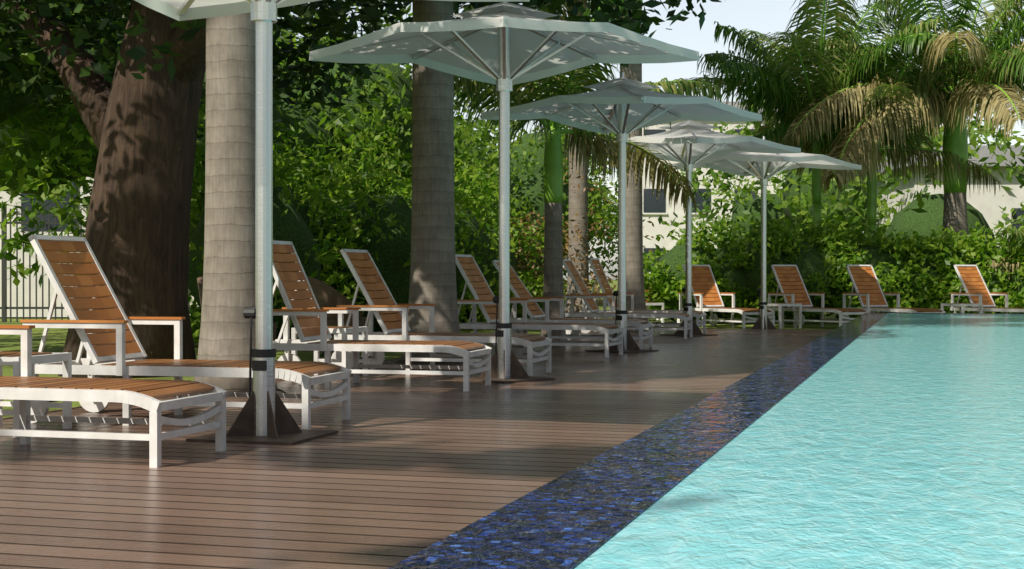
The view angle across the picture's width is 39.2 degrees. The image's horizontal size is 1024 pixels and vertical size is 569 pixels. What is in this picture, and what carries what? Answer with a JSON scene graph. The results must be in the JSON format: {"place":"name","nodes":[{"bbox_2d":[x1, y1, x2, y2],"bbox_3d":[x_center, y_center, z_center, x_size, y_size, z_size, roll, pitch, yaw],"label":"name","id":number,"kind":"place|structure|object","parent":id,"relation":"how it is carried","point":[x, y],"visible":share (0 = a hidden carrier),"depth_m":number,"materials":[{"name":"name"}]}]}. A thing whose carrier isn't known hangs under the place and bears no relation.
{"place":"outdoors","nodes":[
{"label":"outdoors","id":0,"kind":"place"},
{"bbox_2d":[197,277,276,340],"bbox_3d":[-2.565,0.343,13.467,0.739,0.830,0.792,0,0,38],"label":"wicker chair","id":1,"kind":"object","parent":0,"point":[200,283],"visible":0.06,"depth_m":13.35,"materials":[{"name":"plastic"}]},
{"bbox_2d":[9,1,515,211],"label":"trees","id":2,"kind":"object","parent":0,"point":[282,40],"depth_m":37.78,"materials":[{"name":"green plant"}]},
{"bbox_2d":[301,277,367,356],"bbox_3d":[-1.867,0.334,15.107,0.739,0.830,0.793,0,0,-8],"label":"rock","id":3,"kind":"object","parent":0,"point":[325,294],"visible":0.29,"depth_m":14.77,"materials":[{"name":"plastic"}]},
{"bbox_2d":[0,280,838,417],"bbox_3d":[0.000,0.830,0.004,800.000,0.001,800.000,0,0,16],"label":"lawn","id":4,"kind":"structure","parent":0,"point":[55,340],"depth_m":20.00,"materials":[{"name":"green plant"}]},
{"bbox_2d":[0,203,196,321],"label":"fence pickets","id":5,"kind":"object","parent":4,"relation":"on","point":[4,307],"visible":0.09,"depth_m":25.37,"materials":[{"name":"grey paint"}]},
{"bbox_2d":[0,177,198,316],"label":"white building","id":6,"kind":"structure","parent":4,"relation":"on","point":[16,200],"depth_m":28.56,"materials":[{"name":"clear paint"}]},
{"bbox_2d":[194,13,285,392],"bbox_3d":[-2.405,-5.165,10.056,6.136,11.921,6.059,0,0,16],"label":"palm","id":7,"kind":"object","parent":4,"relation":"on","point":[228,295],"visible":0.58,"depth_m":9.69,"materials":[{"name":"plant"}]},
{"bbox_2d":[0,0,644,306],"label":"trees","id":8,"kind":"object","parent":4,"relation":"on","point":[467,148],"depth_m":22.78,"materials":[{"name":"green plant"}]},
{"bbox_2d":[0,0,720,378],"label":"tree","id":9,"kind":"object","parent":4,"relation":"on","point":[138,108],"visible":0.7,"depth_m":12.08,"materials":[{"name":"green plant"}]},
{"bbox_2d":[188,127,568,344],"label":"lawn shrubs","id":10,"kind":"object","parent":4,"relation":"on","point":[322,228],"visible":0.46,"depth_m":18.68,"materials":[{"name":"green plant"}]},
{"bbox_2d":[0,328,831,568],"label":"deck timber","id":11,"kind":"object","parent":4,"relation":"on","point":[396,469],"visible":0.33,"depth_m":6.13,"materials":[{"name":"brown wood"}]},
{"bbox_2d":[0,351,71,436],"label":"side table","id":12,"kind":"object","parent":11,"relation":"on","point":[14,358],"visible":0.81,"depth_m":7.50,"materials":[{"name":"white paint"}]},
{"bbox_2d":[0,325,227,467],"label":"lounger","id":13,"kind":"object","parent":11,"relation":"on","point":[25,388],"visible":1,"depth_m":6.30,"materials":[{"name":"white paint"}]},
{"bbox_2d":[20,235,351,429],"bbox_3d":[-1.810,0.241,7.991,1.725,1.032,0.710,0,0,14],"label":"lounger","id":14,"kind":"object","parent":11,"relation":"on","point":[120,356],"visible":0.86,"depth_m":7.95,"materials":[{"name":"white paint"}]},
{"bbox_2d":[291,326,367,375],"bbox_3d":[-1.446,0.538,11.449,0.460,0.401,0.460,0,0,16],"label":"side table","id":15,"kind":"object","parent":11,"relation":"on","point":[344,331],"visible":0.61,"depth_m":11.32,"materials":[{"name":"white paint"}]},
{"bbox_2d":[135,0,529,444],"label":"parasol","id":16,"kind":"object","parent":11,"relation":"on","point":[264,416],"visible":0.99,"depth_m":7.14,"materials":[{"name":"fabric"}]},
{"bbox_2d":[273,240,491,390],"bbox_3d":[-1.057,0.209,10.551,1.725,1.069,0.710,0,0,14],"label":"lounger","id":17,"kind":"object","parent":11,"relation":"on","point":[287,278],"visible":0.86,"depth_m":10.49,"materials":[{"name":"white paint"}]},
{"bbox_2d":[331,249,551,375],"bbox_3d":[-0.575,0.219,12.002,1.725,1.032,0.710,0,0,16],"label":"lounger","id":18,"kind":"object","parent":11,"relation":"on","point":[377,305],"visible":0.83,"depth_m":11.95,"materials":[{"name":"white paint"}]},
{"bbox_2d":[309,2,699,382],"bbox_3d":[-0.060,-0.756,11.193,2.157,2.989,2.157,0,0,45],"label":"parasol","id":19,"kind":"object","parent":11,"relation":"on","point":[504,47],"visible":0.99,"depth_m":11.20,"materials":[{"name":"fabric"}]},
{"bbox_2d":[455,254,623,357],"bbox_3d":[0.236,0.205,14.763,1.725,1.032,0.710,0,0,18],"label":"lounger","id":20,"kind":"object","parent":11,"relation":"on","point":[479,287],"visible":0.81,"depth_m":14.73,"materials":[{"name":"white paint"}]},
{"bbox_2d":[492,260,652,348],"bbox_3d":[0.681,0.219,16.272,1.742,0.988,0.710,0,0,16],"label":"lounger","id":21,"kind":"object","parent":11,"relation":"on","point":[518,288],"visible":0.64,"depth_m":16.24,"materials":[{"name":"white paint"}]},
{"bbox_2d":[481,72,761,352],"bbox_3d":[1.181,-0.778,15.435,2.157,2.989,2.157,0,0,42],"label":"parasol","id":22,"kind":"object","parent":11,"relation":"on","point":[621,107],"visible":0.94,"depth_m":15.41,"materials":[{"name":"fabric"}]},
{"bbox_2d":[563,259,692,338],"bbox_3d":[1.496,0.182,19.018,1.725,1.032,0.710,0,0,14],"label":"lounger","id":23,"kind":"object","parent":11,"relation":"on","point":[576,278],"visible":0.81,"depth_m":18.89,"materials":[{"name":"white paint"}]},
{"bbox_2d":[580,258,705,332],"bbox_3d":[1.859,0.156,20.477,1.725,1.069,0.710,0,0,16],"label":"lounger","id":24,"kind":"object","parent":11,"relation":"on","point":[600,275],"visible":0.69,"depth_m":20.44,"materials":[{"name":"white paint"}]},
{"bbox_2d":[578,120,800,335],"bbox_3d":[2.410,-0.801,19.639,2.157,2.989,2.157,0,0,-42],"label":"parasol","id":25,"kind":"object","parent":11,"relation":"on","point":[686,143],"visible":0.83,"depth_m":19.60,"materials":[{"name":"fabric"}]},
{"bbox_2d":[677,265,774,328],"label":"lounger","id":26,"kind":"object","parent":11,"relation":"on","point":[703,281],"visible":0.85,"depth_m":23.83,"materials":[{"name":"white paint"}]},
{"bbox_2d":[667,136,861,328],"bbox_3d":[3.873,-0.784,22.149,2.157,2.989,2.157,0,0,43],"label":"parasol","id":27,"kind":"object","parent":11,"relation":"on","point":[760,165],"visible":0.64,"depth_m":22.12,"materials":[{"name":"fabric"}]},
{"bbox_2d":[767,265,869,327],"bbox_3d":[4.964,0.188,23.412,0.710,1.032,1.725,0,0,-31],"label":"lounger","id":28,"kind":"object","parent":11,"relation":"on","point":[789,279],"visible":0.87,"depth_m":23.82,"materials":[{"name":"white paint"}]},
{"bbox_2d":[842,265,945,324],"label":"lounger","id":29,"kind":"object","parent":11,"relation":"on","point":[864,280],"visible":0.77,"depth_m":23.87,"materials":[{"name":"white paint"}]},
{"bbox_2d":[395,0,462,363],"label":"palm","id":30,"kind":"object","parent":4,"relation":"on","point":[432,272],"visible":0.69,"depth_m":13.32,"materials":[{"name":"plant"}]},
{"bbox_2d":[399,0,720,339],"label":"palm","id":31,"kind":"object","parent":4,"relation":"on","point":[599,148],"visible":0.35,"depth_m":17.87,"materials":[{"name":"plant"}]},
{"bbox_2d":[483,158,653,317],"bbox_3d":[0.689,-0.767,24.506,2.960,2.864,3.527,0,0,39],"label":"dry shrub","id":32,"kind":"object","parent":4,"relation":"on","point":[577,231],"visible":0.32,"depth_m":24.72,"materials":[{"name":"green plant"}]},
{"bbox_2d":[543,0,615,317],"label":"palm","id":33,"kind":"object","parent":4,"relation":"on","point":[578,204],"visible":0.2,"depth_m":25.85,"materials":[{"name":"plant"}]},
{"bbox_2d":[546,0,647,320],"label":"palm","id":34,"kind":"object","parent":4,"relation":"on","point":[634,252],"visible":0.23,"depth_m":22.40,"materials":[{"name":"plant"}]},
{"bbox_2d":[644,278,653,320],"bbox_3d":[2.378,0.270,27.020,0.580,0.830,0.580,0,0,16],"label":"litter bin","id":35,"kind":"object","parent":4,"relation":"on","point":[649,295],"visible":0.02,"depth_m":26.80,"materials":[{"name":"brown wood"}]},
{"bbox_2d":[645,302,663,322],"bbox_3d":[2.208,0.501,23.945,0.460,0.401,0.460,0,0,-31],"label":"side table","id":36,"kind":"object","parent":4,"relation":"on","point":[654,303],"visible":0.37,"depth_m":23.87,"materials":[{"name":"white paint"}]},
{"bbox_2d":[388,313,997,568],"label":"tiles","id":37,"kind":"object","parent":4,"relation":"on","point":[574,518],"depth_m":3.67,"materials":[{"name":"tile"}]},
{"bbox_2d":[455,97,1023,251],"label":"trees","id":38,"kind":"object","parent":4,"relation":"on","point":[921,214],"visible":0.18,"depth_m":36.78,"materials":[{"name":"green plant"}]},
{"bbox_2d":[767,303,801,328],"bbox_3d":[4.354,0.505,23.266,0.460,0.401,0.460,0,0,-31],"label":"side table","id":39,"kind":"object","parent":4,"relation":"on","point":[781,320],"visible":0.79,"depth_m":23.17,"materials":[{"name":"white paint"}]},
{"bbox_2d":[676,0,959,319],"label":"palm","id":40,"kind":"object","parent":4,"relation":"on","point":[782,75],"visible":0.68,"depth_m":26.32,"materials":[{"name":"plant"}]},
{"bbox_2d":[643,213,1023,321],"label":"hedge","id":41,"kind":"object","parent":4,"relation":"on","point":[920,273],"visible":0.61,"depth_m":25.15,"materials":[{"name":"green plant"}]},
{"bbox_2d":[725,37,1001,242],"bbox_3d":[6.646,-1.852,27.288,5.113,5.112,5.504,0,0,16],"label":"palm","id":42,"kind":"object","parent":4,"relation":"on","point":[912,149],"visible":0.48,"depth_m":26.53,"materials":[{"name":"plant"}]},
{"bbox_2d":[773,0,1023,238],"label":"palm","id":43,"kind":"object","parent":4,"relation":"on","point":[990,81],"visible":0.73,"depth_m":25.81,"materials":[{"name":"plant"}]},
{"bbox_2d":[862,145,1023,247],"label":"building","id":44,"kind":"structure","parent":4,"relation":"on","point":[986,202],"depth_m":42.01,"materials":[{"name":"white paint"}]},
{"bbox_2d":[941,303,982,312],"bbox_3d":[7.266,0.505,23.248,0.460,0.401,0.460,0,0,-31],"label":"side table","id":45,"kind":"object","parent":4,"relation":"on","point":[961,307],"visible":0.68,"depth_m":23.14,"materials":[{"name":"white paint"}]},
{"bbox_2d":[950,265,1023,313],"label":"lounger","id":46,"kind":"object","parent":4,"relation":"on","point":[971,279],"visible":0.79,"depth_m":23.88,"materials":[{"name":"white paint"}]},
{"bbox_2d":[985,226,1023,277],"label":"palm","id":47,"kind":"object","parent":4,"relation":"on","point":[1014,236],"visible":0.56,"depth_m":25.12,"materials":[{"name":"plant"}]},
{"bbox_2d":[986,0,1022,92],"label":"tree","id":48,"kind":"object","parent":4,"relation":"on","point":[1008,17],"visible":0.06,"depth_m":27.52,"materials":[{"name":"plant"}]},
{"bbox_2d":[277,0,1023,279],"label":"sky","id":49,"kind":"structure","parent":0,"point":[762,16],"materials":[{"name":"white"}]},
{"bbox_2d":[642,101,942,273],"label":"building","id":50,"kind":"structure","parent":0,"point":[654,208],"depth_m":72.78,"materials":[{"name":"white paint"}]},
{"bbox_2d":[574,313,1023,568],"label":"pool water","id":51,"kind":"structure","parent":0,"point":[891,441],"depth_m":3.91,"materials":[{"name":"teal liquid"}]}
]}

